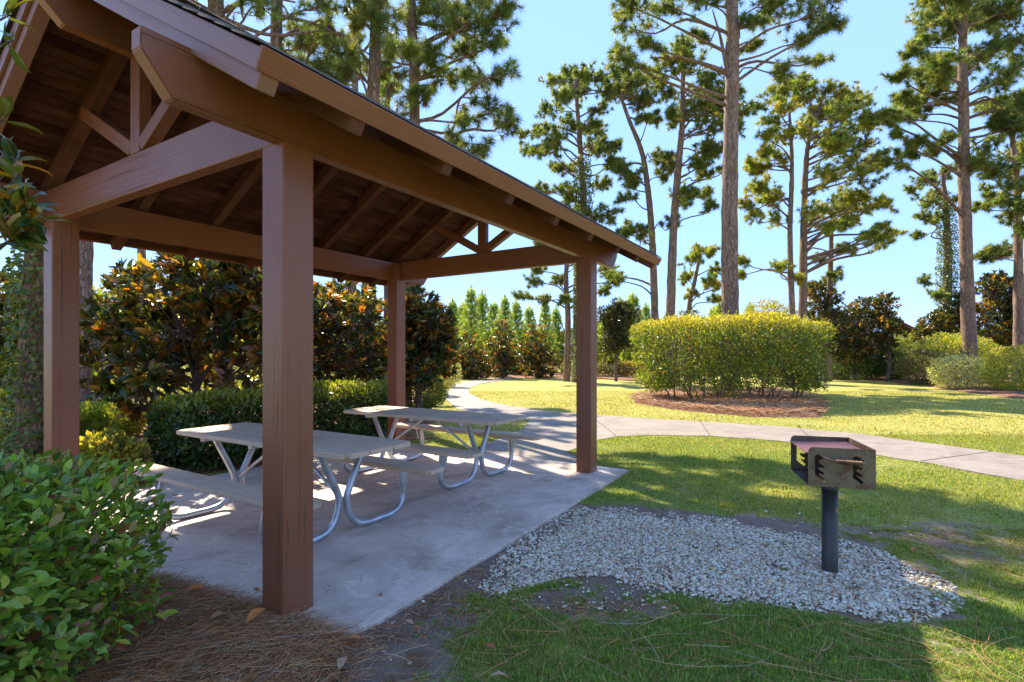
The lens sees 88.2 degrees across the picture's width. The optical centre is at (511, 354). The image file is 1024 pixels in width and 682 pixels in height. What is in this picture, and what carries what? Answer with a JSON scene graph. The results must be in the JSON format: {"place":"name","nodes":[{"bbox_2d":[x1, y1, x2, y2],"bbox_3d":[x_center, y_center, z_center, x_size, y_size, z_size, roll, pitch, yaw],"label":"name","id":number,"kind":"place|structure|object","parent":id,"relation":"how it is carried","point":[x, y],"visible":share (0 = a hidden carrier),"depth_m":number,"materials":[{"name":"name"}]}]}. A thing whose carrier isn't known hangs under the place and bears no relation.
{"place":"outdoors","nodes":[
{"label":"outdoors","id":0,"kind":"place"},
{"bbox_2d":[0,0,1023,353],"label":"sky","id":1,"kind":"structure","parent":0,"point":[554,31],"materials":[{"name":"blue"}]},
{"bbox_2d":[56,355,1023,681],"bbox_3d":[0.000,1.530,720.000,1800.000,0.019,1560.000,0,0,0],"label":"ground","id":2,"kind":"structure","parent":0,"point":[392,669],"depth_m":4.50,"materials":[{"name":"green plant"}]},
{"bbox_2d":[0,267,181,403],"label":"woods","id":3,"kind":"object","parent":2,"relation":"on","point":[93,371],"visible":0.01,"depth_m":14.24,"materials":[{"name":"green plant"}]},
{"bbox_2d":[4,293,343,393],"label":"woods","id":4,"kind":"object","parent":2,"relation":"on","point":[254,378],"depth_m":21.12,"materials":[{"name":"green plant"}]},
{"bbox_2d":[0,529,362,681],"bbox_3d":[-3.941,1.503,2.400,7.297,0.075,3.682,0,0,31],"label":"pine straw bed","id":5,"kind":"object","parent":2,"relation":"on","point":[101,622],"visible":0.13,"depth_m":2.57,"materials":[{"name":"brown plant"}]},
{"bbox_2d":[0,0,74,251],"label":"magnolia bough","id":6,"kind":"object","parent":5,"relation":"on","point":[19,225],"visible":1,"depth_m":2.38,"materials":[{"name":"green plant"}]},
{"bbox_2d":[0,445,179,681],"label":"photinia bush","id":7,"kind":"object","parent":5,"relation":"on","point":[33,612],"visible":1,"depth_m":2.35,"materials":[{"name":"green plant"}]},
{"bbox_2d":[97,570,391,681],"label":"pine straw","id":8,"kind":"object","parent":5,"relation":"on","point":[359,657],"visible":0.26,"depth_m":2.66,"materials":[{"name":"brown plant"}]},
{"bbox_2d":[246,608,265,622],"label":"fallen leaf","id":9,"kind":"object","parent":5,"relation":"on","point":[253,613],"visible":1,"depth_m":2.89,"materials":[{"name":"brown plant"}]},
{"bbox_2d":[3,388,450,494],"bbox_3d":[-10.058,1.499,12.772,19.246,0.080,21.740,0,0,-24],"label":"pine straw bed","id":10,"kind":"object","parent":2,"relation":"on","point":[409,436],"visible":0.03,"depth_m":9.48,"materials":[{"name":"brown plant"}]},
{"bbox_2d":[0,342,16,422],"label":"shrub","id":11,"kind":"object","parent":10,"relation":"on","point":[1,362],"visible":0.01,"depth_m":10.40,"materials":[{"name":"green plant"}]},
{"bbox_2d":[0,241,43,475],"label":"ivy trunk","id":12,"kind":"object","parent":10,"relation":"on","point":[26,395],"visible":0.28,"depth_m":6.44,"materials":[{"name":"green plant"}]},
{"bbox_2d":[0,388,79,452],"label":"shrub","id":13,"kind":"object","parent":10,"relation":"on","point":[1,412],"visible":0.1,"depth_m":7.94,"materials":[{"name":"green plant"}]},
{"bbox_2d":[0,269,115,391],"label":"magnolia tree","id":14,"kind":"object","parent":10,"relation":"on","point":[3,280],"visible":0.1,"depth_m":10.68,"materials":[{"name":"green plant"}]},
{"bbox_2d":[79,240,93,404],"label":"pine tree","id":15,"kind":"object","parent":10,"relation":"on","point":[86,252],"visible":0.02,"depth_m":10.40,"materials":[{"name":"brown plant"}]},
{"bbox_2d":[79,427,136,483],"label":"shrub","id":16,"kind":"object","parent":10,"relation":"on","point":[94,445],"visible":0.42,"depth_m":6.10,"materials":[{"name":"green plant"}]},
{"bbox_2d":[91,279,131,396],"bbox_3d":[-13.008,-0.552,16.991,2.288,4.282,1.843,0,0,0],"label":"shrub","id":17,"kind":"object","parent":10,"relation":"on","point":[92,374],"visible":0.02,"depth_m":16.90,"materials":[{"name":"green plant"}]},
{"bbox_2d":[79,400,146,437],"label":"shrub","id":18,"kind":"object","parent":10,"relation":"on","point":[96,416],"visible":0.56,"depth_m":9.12,"materials":[{"name":"green plant"}]},
{"bbox_2d":[90,384,142,427],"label":"shrub","id":19,"kind":"object","parent":10,"relation":"on","point":[110,397],"visible":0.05,"depth_m":10.77,"materials":[{"name":"green plant"}]},
{"bbox_2d":[114,435,154,477],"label":"shrub","id":20,"kind":"object","parent":10,"relation":"on","point":[140,448],"visible":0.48,"depth_m":6.24,"materials":[{"name":"green plant"}]},
{"bbox_2d":[136,249,146,375],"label":"pine tree","id":21,"kind":"object","parent":10,"relation":"on","point":[142,253],"depth_m":16.92,"materials":[{"name":"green plant"}]},
{"bbox_2d":[93,314,260,405],"bbox_3d":[-8.529,0.036,15.165,4.903,3.118,4.324,0,0,0],"label":"shrub","id":22,"kind":"object","parent":10,"relation":"on","point":[179,391],"visible":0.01,"depth_m":14.57,"materials":[{"name":"green plant"}]},
{"bbox_2d":[79,252,318,446],"bbox_3d":[-5.078,-0.163,8.373,4.308,3.484,2.527,0,0,0],"label":"magnolia tree","id":23,"kind":"object","parent":10,"relation":"on","point":[158,337],"visible":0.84,"depth_m":7.89,"materials":[{"name":"green plant"}]},
{"bbox_2d":[142,386,314,472],"bbox_3d":[-4.012,1.023,7.612,1.478,1.157,2.148,0,0,32],"label":"hedge","id":24,"kind":"object","parent":10,"relation":"on","point":[174,412],"visible":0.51,"depth_m":6.91,"materials":[{"name":"green plant"}]},
{"bbox_2d":[190,0,340,419],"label":"pine tree","id":25,"kind":"object","parent":10,"relation":"on","point":[257,7],"visible":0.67,"depth_m":11.90,"materials":[{"name":"green plant"}]},
{"bbox_2d":[270,0,369,74],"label":"pine tree","id":26,"kind":"object","parent":10,"relation":"on","point":[309,43],"visible":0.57,"depth_m":12.77,"materials":[{"name":"green plant"}]},
{"bbox_2d":[254,278,408,425],"bbox_3d":[-3.852,-0.104,10.910,2.880,3.381,3.385,0,0,-40],"label":"magnolia tree","id":27,"kind":"object","parent":10,"relation":"on","point":[332,353],"visible":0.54,"depth_m":10.63,"materials":[{"name":"green plant"}]},
{"bbox_2d":[257,377,410,436],"bbox_3d":[-3.077,0.988,9.129,1.502,1.218,2.829,0,0,32],"label":"hedge","id":28,"kind":"object","parent":10,"relation":"on","point":[327,413],"visible":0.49,"depth_m":8.83,"materials":[{"name":"green plant"}]},
{"bbox_2d":[266,27,404,377],"bbox_3d":[-6.885,-6.123,21.788,8.070,15.507,6.122,0,0,0],"label":"pine tree","id":29,"kind":"object","parent":10,"relation":"on","point":[395,91],"visible":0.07,"depth_m":21.20,"materials":[{"name":"green plant"}]},
{"bbox_2d":[285,0,445,398],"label":"pine tree","id":30,"kind":"object","parent":10,"relation":"on","point":[376,68],"visible":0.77,"depth_m":12.66,"materials":[{"name":"green plant"}]},
{"bbox_2d":[364,38,412,380],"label":"pine tree","id":31,"kind":"object","parent":10,"relation":"on","point":[402,74],"visible":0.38,"depth_m":14.43,"materials":[{"name":"green plant"}]},
{"bbox_2d":[373,284,462,407],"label":"magnolia tree","id":32,"kind":"object","parent":10,"relation":"on","point":[430,334],"visible":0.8,"depth_m":12.63,"materials":[{"name":"green plant"}]},
{"bbox_2d":[405,375,449,408],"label":"shrub","id":33,"kind":"object","parent":10,"relation":"on","point":[431,402],"visible":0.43,"depth_m":13.68,"materials":[{"name":"green plant"}]},
{"bbox_2d":[429,370,452,395],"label":"shrub","id":34,"kind":"object","parent":10,"relation":"on","point":[447,382],"visible":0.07,"depth_m":19.36,"materials":[{"name":"green plant"}]},
{"bbox_2d":[387,0,526,407],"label":"pine tree","id":35,"kind":"object","parent":10,"relation":"on","point":[458,17],"visible":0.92,"depth_m":13.27,"materials":[{"name":"green plant"}]},
{"bbox_2d":[30,450,629,642],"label":"concrete slab","id":36,"kind":"structure","parent":2,"relation":"on","point":[347,553],"depth_m":4.52,"materials":[{"name":"grey concrete"}]},
{"bbox_2d":[126,422,443,544],"bbox_3d":[-2.059,1.117,4.812,2.440,0.760,1.595,0,0,32],"label":"picnic table","id":37,"kind":"object","parent":36,"relation":"on","point":[356,450],"visible":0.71,"depth_m":4.53,"materials":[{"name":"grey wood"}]},
{"bbox_2d":[0,0,661,619],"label":"picnic pavilion","id":38,"kind":"structure","parent":36,"relation":"on","point":[188,130],"depth_m":4.04,"materials":[{"name":"brown paint"}]},
{"bbox_2d":[169,443,601,595],"bbox_3d":[-1.605,1.491,5.883,4.376,0.046,4.957,0,0,32],"label":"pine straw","id":39,"kind":"object","parent":36,"relation":"on","point":[365,517],"visible":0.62,"depth_m":4.94,"materials":[{"name":"brown plant"}]},
{"bbox_2d":[341,406,543,489],"bbox_3d":[-1.039,1.117,6.686,2.440,0.760,1.595,0,0,32],"label":"picnic table","id":40,"kind":"object","parent":36,"relation":"on","point":[467,419],"visible":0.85,"depth_m":6.48,"materials":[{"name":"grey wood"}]},
{"bbox_2d":[441,363,462,386],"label":"shrub","id":41,"kind":"object","parent":2,"relation":"on","point":[458,378],"visible":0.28,"depth_m":24.28,"materials":[{"name":"green plant"}]},
{"bbox_2d":[446,297,468,355],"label":"young pine","id":42,"kind":"object","parent":2,"relation":"on","point":[452,305],"visible":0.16,"depth_m":41.48,"materials":[{"name":"green plant"}]},
{"bbox_2d":[453,301,473,346],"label":"young pine","id":43,"kind":"object","parent":2,"relation":"on","point":[460,307],"visible":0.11,"depth_m":44.98,"materials":[{"name":"green plant"}]},
{"bbox_2d":[452,331,492,379],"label":"magnolia tree","id":44,"kind":"object","parent":2,"relation":"on","point":[468,364],"visible":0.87,"depth_m":32.49,"materials":[{"name":"green plant"}]},
{"bbox_2d":[478,300,499,359],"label":"young pine","id":45,"kind":"object","parent":2,"relation":"on","point":[494,309],"visible":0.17,"depth_m":45.91,"materials":[{"name":"green plant"}]},
{"bbox_2d":[334,319,708,372],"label":"woods","id":46,"kind":"object","parent":2,"relation":"on","point":[562,348],"visible":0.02,"depth_m":44.24,"materials":[{"name":"green plant"}]},
{"bbox_2d":[325,560,725,674],"bbox_3d":[0.020,1.517,3.345,2.346,0.028,1.276,0,0,-13],"label":"pine straw","id":47,"kind":"object","parent":2,"relation":"on","point":[438,601],"visible":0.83,"depth_m":3.16,"materials":[{"name":"brown plant"}]},
{"bbox_2d":[517,306,542,349],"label":"young pine","id":48,"kind":"object","parent":2,"relation":"on","point":[529,314],"visible":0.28,"depth_m":46.81,"materials":[{"name":"green plant"}]},
{"bbox_2d":[513,322,561,378],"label":"magnolia tree","id":49,"kind":"object","parent":2,"relation":"on","point":[536,353],"visible":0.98,"depth_m":33.40,"materials":[{"name":"green plant"}]},
{"bbox_2d":[473,373,638,380],"bbox_3d":[2.281,1.489,36.920,14.617,0.096,14.721,0,0,0],"label":"pine straw bed","id":50,"kind":"object","parent":2,"relation":"on","point":[560,375],"visible":0.42,"depth_m":35.06,"materials":[{"name":"brown plant"}]},
{"bbox_2d":[458,284,489,356],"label":"young pine","id":51,"kind":"object","parent":50,"relation":"on","point":[471,326],"visible":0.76,"depth_m":38.71,"materials":[{"name":"green plant"}]},
{"bbox_2d":[467,288,498,372],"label":"young pine","id":52,"kind":"object","parent":50,"relation":"on","point":[483,306],"visible":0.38,"depth_m":42.23,"materials":[{"name":"green plant"}]},
{"bbox_2d":[480,319,525,377],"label":"magnolia tree","id":53,"kind":"object","parent":50,"relation":"on","point":[505,359],"visible":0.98,"depth_m":33.11,"materials":[{"name":"green plant"}]},
{"bbox_2d":[488,293,520,372],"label":"young pine","id":54,"kind":"object","parent":50,"relation":"on","point":[504,307],"visible":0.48,"depth_m":39.67,"materials":[{"name":"green plant"}]},
{"bbox_2d":[507,298,531,372],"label":"young pine","id":55,"kind":"object","parent":50,"relation":"on","point":[516,305],"visible":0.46,"depth_m":43.22,"materials":[{"name":"green plant"}]},
{"bbox_2d":[532,302,561,366],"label":"young pine","id":56,"kind":"object","parent":50,"relation":"on","point":[546,319],"visible":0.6,"depth_m":40.52,"materials":[{"name":"green plant"}]},
{"bbox_2d":[571,318,609,362],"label":"young pine","id":57,"kind":"object","parent":50,"relation":"on","point":[598,351],"visible":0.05,"depth_m":37.66,"materials":[{"name":"green plant"}]},
{"bbox_2d":[597,362,613,376],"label":"shrub","id":58,"kind":"object","parent":50,"relation":"on","point":[602,364],"visible":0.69,"depth_m":34.89,"materials":[{"name":"green plant"}]},
{"bbox_2d":[613,360,647,376],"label":"shrub","id":59,"kind":"object","parent":50,"relation":"on","point":[621,366],"visible":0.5,"depth_m":35.90,"materials":[{"name":"green plant"}]},
{"bbox_2d":[612,291,650,374],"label":"young pine","id":60,"kind":"object","parent":50,"relation":"on","point":[633,300],"visible":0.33,"depth_m":38.66,"materials":[{"name":"green plant"}]},
{"bbox_2d":[547,306,570,368],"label":"young pine","id":61,"kind":"object","parent":2,"relation":"on","point":[557,321],"visible":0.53,"depth_m":44.03,"materials":[{"name":"green plant"}]},
{"bbox_2d":[509,241,623,381],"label":"pine tree","id":62,"kind":"object","parent":2,"relation":"on","point":[566,299],"visible":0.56,"depth_m":29.93,"materials":[{"name":"green plant"}]},
{"bbox_2d":[559,191,578,381],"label":"pine tree","id":63,"kind":"object","parent":2,"relation":"on","point":[569,199],"visible":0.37,"depth_m":28.87,"materials":[{"name":"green plant"}]},
{"bbox_2d":[515,59,626,379],"bbox_3d":[3.440,-7.227,28.476,6.626,17.998,5.221,0,0,-25],"label":"pine tree","id":64,"kind":"object","parent":2,"relation":"on","point":[576,80],"visible":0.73,"depth_m":27.94,"materials":[{"name":"green plant"}]},
{"bbox_2d":[597,297,641,380],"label":"tree","id":65,"kind":"object","parent":2,"relation":"on","point":[617,324],"visible":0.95,"depth_m":29.73,"materials":[{"name":"green plant"}]},
{"bbox_2d":[597,332,678,372],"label":"hedge","id":66,"kind":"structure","parent":2,"relation":"on","point":[605,358],"depth_m":39.73,"materials":[{"name":"plant"}]},
{"bbox_2d":[633,302,650,363],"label":"young pine","id":67,"kind":"object","parent":2,"relation":"on","point":[646,310],"visible":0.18,"depth_m":42.35,"materials":[{"name":"green plant"}]},
{"bbox_2d":[602,61,682,361],"bbox_3d":[6.599,-7.161,28.047,3.874,17.579,5.785,0,0,0],"label":"pine tree","id":68,"kind":"object","parent":2,"relation":"on","point":[623,89],"visible":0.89,"depth_m":26.93,"materials":[{"name":"green plant"}]},
{"bbox_2d":[343,597,1023,681],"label":"pine straw","id":69,"kind":"object","parent":2,"relation":"on","point":[551,631],"visible":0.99,"depth_m":2.68,"materials":[{"name":"brown plant"}]},
{"bbox_2d":[676,242,720,376],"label":"pine tree","id":70,"kind":"object","parent":2,"relation":"on","point":[714,270],"visible":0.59,"depth_m":31.86,"materials":[{"name":"green plant"}]},
{"bbox_2d":[647,29,769,384],"bbox_3d":[9.791,-7.737,27.422,8.730,18.730,4.690,0,0,-42],"label":"pine tree","id":71,"kind":"object","parent":2,"relation":"on","point":[681,114],"visible":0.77,"depth_m":25.94,"materials":[{"name":"green plant"}]},
{"bbox_2d":[702,301,720,372],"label":"young pine","id":72,"kind":"object","parent":2,"relation":"on","point":[718,306],"visible":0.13,"depth_m":37.97,"materials":[{"name":"green plant"}]},
{"bbox_2d":[410,433,1023,537],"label":"grass","id":73,"kind":"structure","parent":2,"relation":"on","point":[1018,445],"depth_m":6.40,"materials":[{"name":"green plant"}]},
{"bbox_2d":[424,390,1023,438],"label":"grass","id":74,"kind":"structure","parent":2,"relation":"on","point":[941,397],"depth_m":14.68,"materials":[{"name":"green plant"}]},
{"bbox_2d":[626,385,836,417],"bbox_3d":[7.569,1.439,18.178,5.929,0.205,10.908,0,0,34],"label":"pine straw bed","id":75,"kind":"object","parent":2,"relation":"on","point":[755,414],"visible":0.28,"depth_m":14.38,"materials":[{"name":"brown plant"}]},
{"bbox_2d":[605,0,851,387],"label":"pine tree","id":76,"kind":"object","parent":75,"relation":"on","point":[732,51],"visible":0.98,"depth_m":20.76,"materials":[{"name":"green plant"}]},
{"bbox_2d":[628,310,839,399],"bbox_3d":[7.031,0.097,16.951,6.204,2.922,3.974,0,0,0],"label":"clipped hedge","id":77,"kind":"object","parent":75,"relation":"on","point":[800,374],"visible":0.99,"depth_m":15.72,"materials":[{"name":"green plant"}]},
{"bbox_2d":[446,377,1023,481],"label":"footpath","id":78,"kind":"structure","parent":2,"relation":"on","point":[557,431],"depth_m":9.84,"materials":[{"name":"concrete"}]},
{"bbox_2d":[741,297,797,375],"bbox_3d":[18.250,-1.198,37.213,4.673,5.734,4.231,0,0,38],"label":"shrub","id":79,"kind":"object","parent":2,"relation":"on","point":[773,305],"visible":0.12,"depth_m":36.79,"materials":[{"name":"green plant"}]},
{"bbox_2d":[737,80,816,335],"bbox_3d":[13.532,-6.645,28.400,4.589,16.546,6.261,0,0,37],"label":"pine tree","id":80,"kind":"object","parent":2,"relation":"on","point":[770,197],"visible":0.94,"depth_m":27.57,"materials":[{"name":"green plant"}]},
{"bbox_2d":[597,328,983,373],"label":"woods","id":81,"kind":"object","parent":2,"relation":"on","point":[744,357],"visible":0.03,"depth_m":41.35,"materials":[{"name":"green plant"}]},
{"bbox_2d":[807,220,846,381],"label":"pine tree","id":82,"kind":"object","parent":2,"relation":"on","point":[830,278],"visible":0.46,"depth_m":29.89,"materials":[{"name":"green plant"}]},
{"bbox_2d":[807,279,857,381],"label":"magnolia tree","id":83,"kind":"object","parent":2,"relation":"on","point":[822,289],"visible":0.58,"depth_m":29.55,"materials":[{"name":"green plant"}]},
{"bbox_2d":[779,70,911,363],"bbox_3d":[18.173,-7.173,29.261,9.661,17.600,5.550,0,0,-25],"label":"pine tree","id":84,"kind":"object","parent":2,"relation":"on","point":[841,109],"visible":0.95,"depth_m":27.88,"materials":[{"name":"green plant"}]},
{"bbox_2d":[833,295,889,379],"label":"magnolia tree","id":85,"kind":"object","parent":2,"relation":"on","point":[858,311],"visible":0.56,"depth_m":30.38,"materials":[{"name":"green plant"}]},
{"bbox_2d":[861,315,918,362],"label":"shrub","id":86,"kind":"object","parent":2,"relation":"on","point":[909,326],"visible":0.02,"depth_m":41.01,"materials":[{"name":"green plant"}]},
{"bbox_2d":[834,373,1023,398],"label":"pine straw bed","id":87,"kind":"object","parent":2,"relation":"on","point":[1017,394],"visible":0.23,"depth_m":22.03,"materials":[{"name":"brown plant"}]},
{"bbox_2d":[819,348,877,379],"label":"shrub","id":88,"kind":"object","parent":87,"relation":"on","point":[838,374],"visible":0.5,"depth_m":30.88,"materials":[{"name":"green plant"}]},
{"bbox_2d":[845,346,894,378],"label":"shrub","id":89,"kind":"object","parent":87,"relation":"on","point":[874,372],"visible":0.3,"depth_m":31.10,"materials":[{"name":"green plant"}]},
{"bbox_2d":[816,331,939,375],"bbox_3d":[25.101,-0.028,36.190,8.678,3.312,3.774,0,0,0],"label":"hedge","id":90,"kind":"object","parent":87,"relation":"on","point":[903,339],"visible":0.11,"depth_m":35.55,"materials":[{"name":"green plant"}]},
{"bbox_2d":[864,290,911,380],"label":"magnolia tree","id":91,"kind":"object","parent":87,"relation":"on","point":[882,304],"visible":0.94,"depth_m":29.92,"materials":[{"name":"green plant"}]},
{"bbox_2d":[873,349,913,378],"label":"shrub","id":92,"kind":"object","parent":87,"relation":"on","point":[898,356],"visible":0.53,"depth_m":30.47,"materials":[{"name":"green plant"}]},
{"bbox_2d":[897,349,956,384],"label":"shrub","id":93,"kind":"object","parent":87,"relation":"on","point":[933,354],"visible":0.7,"depth_m":26.16,"materials":[{"name":"green plant"}]},
{"bbox_2d":[900,163,959,363],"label":"pine tree","id":94,"kind":"object","parent":87,"relation":"on","point":[943,295],"visible":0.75,"depth_m":33.80,"materials":[{"name":"green plant"}]},
{"bbox_2d":[910,290,960,372],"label":"magnolia tree","id":95,"kind":"object","parent":87,"relation":"on","point":[938,319],"visible":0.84,"depth_m":32.76,"materials":[{"name":"green plant"}]},
{"bbox_2d":[855,0,1023,381],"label":"pine tree","id":96,"kind":"object","parent":87,"relation":"on","point":[938,72],"visible":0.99,"depth_m":26.85,"materials":[{"name":"green plant"}]},
{"bbox_2d":[914,331,1005,380],"bbox_3d":[24.042,0.163,28.295,3.769,2.897,3.946,0,0,0],"label":"shrub","id":97,"kind":"object","parent":87,"relation":"on","point":[957,338],"visible":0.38,"depth_m":27.88,"materials":[{"name":"green plant"}]},
{"bbox_2d":[926,354,1001,387],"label":"shrub","id":98,"kind":"object","parent":87,"relation":"on","point":[948,361],"visible":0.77,"depth_m":23.17,"materials":[{"name":"green plant"}]},
{"bbox_2d":[951,91,1023,381],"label":"pine tree","id":99,"kind":"object","parent":87,"relation":"on","point":[997,168],"visible":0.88,"depth_m":26.83,"materials":[{"name":"green plant"}]},
{"bbox_2d":[974,268,1012,377],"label":"magnolia tree","id":100,"kind":"object","parent":87,"relation":"on","point":[997,303],"visible":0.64,"depth_m":30.82,"materials":[{"name":"green plant"}]},
{"bbox_2d":[972,344,1023,390],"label":"shrub","id":101,"kind":"object","parent":87,"relation":"on","point":[996,363],"visible":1,"depth_m":21.26,"materials":[{"name":"green plant"}]},
{"bbox_2d":[881,524,1023,592],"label":"pine straw","id":102,"kind":"object","parent":2,"relation":"on","point":[950,535],"visible":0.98,"depth_m":4.06,"materials":[{"name":"plant"}]},
{"bbox_2d":[353,505,964,663],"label":"gravel","id":103,"kind":"structure","parent":0,"point":[740,554],"depth_m":3.80,"materials":[{"name":"grey gravel"}]},
{"bbox_2d":[555,512,952,607],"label":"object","id":104,"kind":"structure","parent":103,"relation":"on","point":[730,566],"depth_m":3.69,"materials":[{"name":"grey gravel"}]},
{"bbox_2d":[790,435,875,573],"bbox_3d":[2.220,1.096,3.683,0.401,0.962,0.599,0,0,17],"label":"charcoal grill","id":105,"kind":"object","parent":103,"relation":"on","point":[831,467],"visible":0.99,"depth_m":3.66,"materials":[{"name":"paint"}]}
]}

